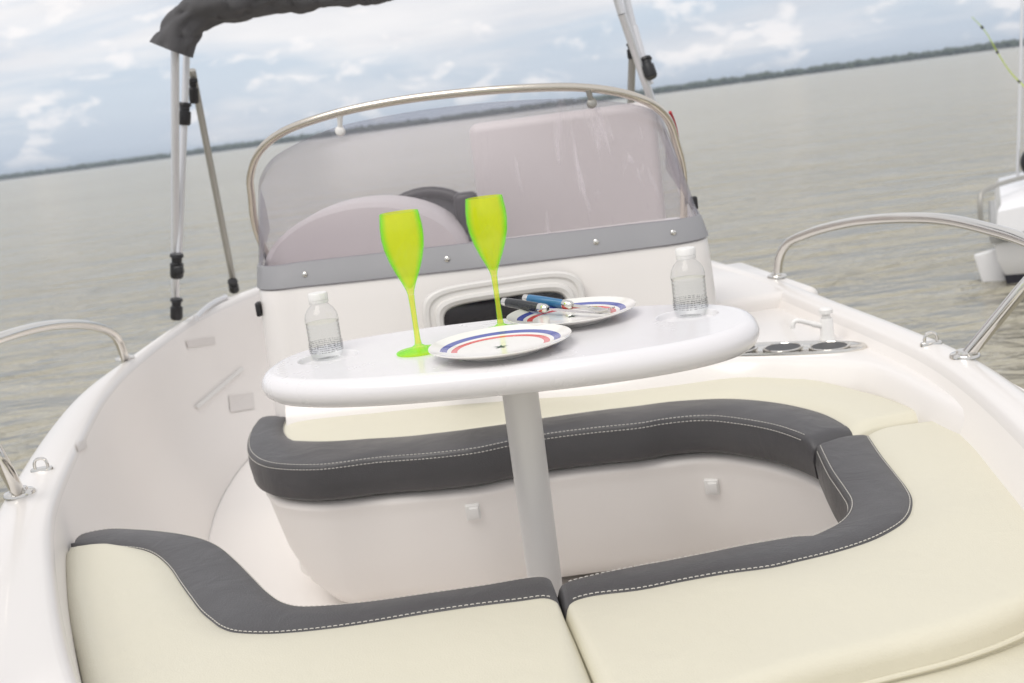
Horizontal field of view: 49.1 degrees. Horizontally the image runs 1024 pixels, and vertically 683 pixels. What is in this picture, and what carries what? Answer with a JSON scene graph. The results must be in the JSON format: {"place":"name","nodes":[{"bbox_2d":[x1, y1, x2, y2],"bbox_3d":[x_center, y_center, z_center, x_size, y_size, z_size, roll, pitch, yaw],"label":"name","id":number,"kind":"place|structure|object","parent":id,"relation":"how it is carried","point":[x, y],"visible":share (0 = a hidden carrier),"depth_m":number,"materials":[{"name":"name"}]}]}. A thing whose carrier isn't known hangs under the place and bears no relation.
{"place":"outdoors","nodes":[
{"label":"outdoors","id":0,"kind":"place"},
{"bbox_2d":[0,46,1023,507],"bbox_3d":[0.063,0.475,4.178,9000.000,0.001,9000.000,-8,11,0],"label":"water","id":1,"kind":"structure","parent":0,"point":[772,166],"depth_m":16.33,"materials":[{"name":"grey liquid"}]},
{"bbox_2d":[0,83,1023,682],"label":"motorboat","id":2,"kind":"object","parent":1,"relation":"on","point":[154,435],"visible":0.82,"depth_m":2.57,"materials":[{"name":"white fiberglass"},{"name":"tinted acrylic"}]},
{"bbox_2d":[66,528,590,682],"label":"seat cushion","id":3,"kind":"object","parent":2,"relation":"on","point":[150,606],"visible":0.99,"depth_m":1.52,"materials":[{"name":"beige leather"}]},
{"bbox_2d":[149,0,694,320],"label":"bimini top","id":4,"kind":"object","parent":2,"relation":"attached to","point":[185,25],"visible":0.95,"depth_m":3.65,"materials":[{"name":"silver metal"}]},
{"bbox_2d":[261,304,759,596],"bbox_3d":[0.035,0.344,1.784,0.760,0.714,0.394,-6,12,7],"label":"pedestal table","id":5,"kind":"object","parent":2,"relation":"on","point":[407,367],"visible":0.91,"depth_m":1.61,"materials":[{"name":"white plastic"}]},
{"bbox_2d":[306,291,343,359],"bbox_3d":[-0.303,-0.026,1.792,0.056,0.107,0.056,-8,11,0],"label":"water bottle","id":6,"kind":"object","parent":5,"relation":"on","point":[318,298],"visible":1,"depth_m":1.77,"materials":[{"name":"clear plastic"}]},
{"bbox_2d":[428,323,571,361],"bbox_3d":[-0.017,0.006,1.628,0.210,0.018,0.210,-7,11,4],"label":"dinner plate","id":7,"kind":"object","parent":5,"relation":"on","point":[504,342],"visible":1,"depth_m":1.65,"materials":[{"name":"ceramic"}]},
{"bbox_2d":[506,296,635,327],"bbox_3d":[0.095,-0.042,1.791,0.208,0.018,0.208,-6,12,6],"label":"dinner plate","id":8,"kind":"object","parent":5,"relation":"on","point":[574,319],"visible":0.8,"depth_m":1.80,"materials":[{"name":"white ceramic"}]},
{"bbox_2d":[501,298,606,313],"bbox_3d":[0.070,-0.058,1.811,0.220,0.026,0.021,2,15,41],"label":"table knife","id":9,"kind":"object","parent":8,"relation":"on","point":[525,305],"visible":1,"depth_m":1.84,"materials":[{"name":"silver metal"}]},
{"bbox_2d":[522,294,614,311],"bbox_3d":[0.094,-0.065,1.845,0.186,0.028,0.030,3,16,42],"label":"table fork","id":10,"kind":"object","parent":8,"relation":"on","point":[558,303],"visible":0.91,"depth_m":1.86,"materials":[{"name":"blue metal"}]},
{"bbox_2d":[672,246,708,316],"bbox_3d":[0.276,-0.094,1.752,0.056,0.107,0.056,-14,13,-30],"label":"water bottle","id":11,"kind":"object","parent":5,"relation":"on","point":[686,253],"visible":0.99,"depth_m":1.73,"materials":[{"name":"clear plastic"}]},
{"bbox_2d":[247,377,917,500],"bbox_3d":[0.091,0.198,2.464,1.525,0.109,0.579,-4,12,15],"label":"seat cushion","id":12,"kind":"object","parent":2,"relation":"on","point":[793,423],"visible":0.87,"depth_m":2.31,"materials":[{"name":"beige leather"}]},
{"bbox_2d":[557,421,1023,682],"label":"seat cushion","id":13,"kind":"object","parent":2,"relation":"on","point":[910,564],"visible":0.97,"depth_m":1.43,"materials":[{"name":"beige leather"}]},
{"bbox_2d":[891,642,1023,682],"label":"bow cushion","id":14,"kind":"object","parent":2,"relation":"on","point":[1005,666],"visible":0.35,"depth_m":1.28,"materials":[{"name":"beige leather"}]},
{"bbox_2d":[974,0,1023,283],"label":"boat","id":15,"kind":"object","parent":1,"relation":"on","point":[1002,260],"visible":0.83,"depth_m":6.38,"materials":[{"name":"white paint"}]},
{"bbox_2d":[972,17,1023,86],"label":"fishing rod","id":16,"kind":"object","parent":15,"relation":"attached to","point":[997,52],"visible":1,"depth_m":6.37,"materials":[{"name":"green"}]},
{"bbox_2d":[0,0,1023,175],"label":"sky","id":17,"kind":"structure","parent":0,"point":[82,81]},
{"bbox_2d":[6,45,1023,179],"bbox_3d":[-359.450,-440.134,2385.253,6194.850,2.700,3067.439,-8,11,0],"label":"shore","id":18,"kind":"structure","parent":0,"point":[568,105],"depth_m":1928.50,"materials":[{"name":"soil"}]},
{"bbox_2d":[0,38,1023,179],"bbox_3d":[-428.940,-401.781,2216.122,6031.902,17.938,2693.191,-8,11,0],"label":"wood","id":19,"kind":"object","parent":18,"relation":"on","point":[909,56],"visible":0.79,"depth_m":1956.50,"materials":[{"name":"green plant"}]}
]}

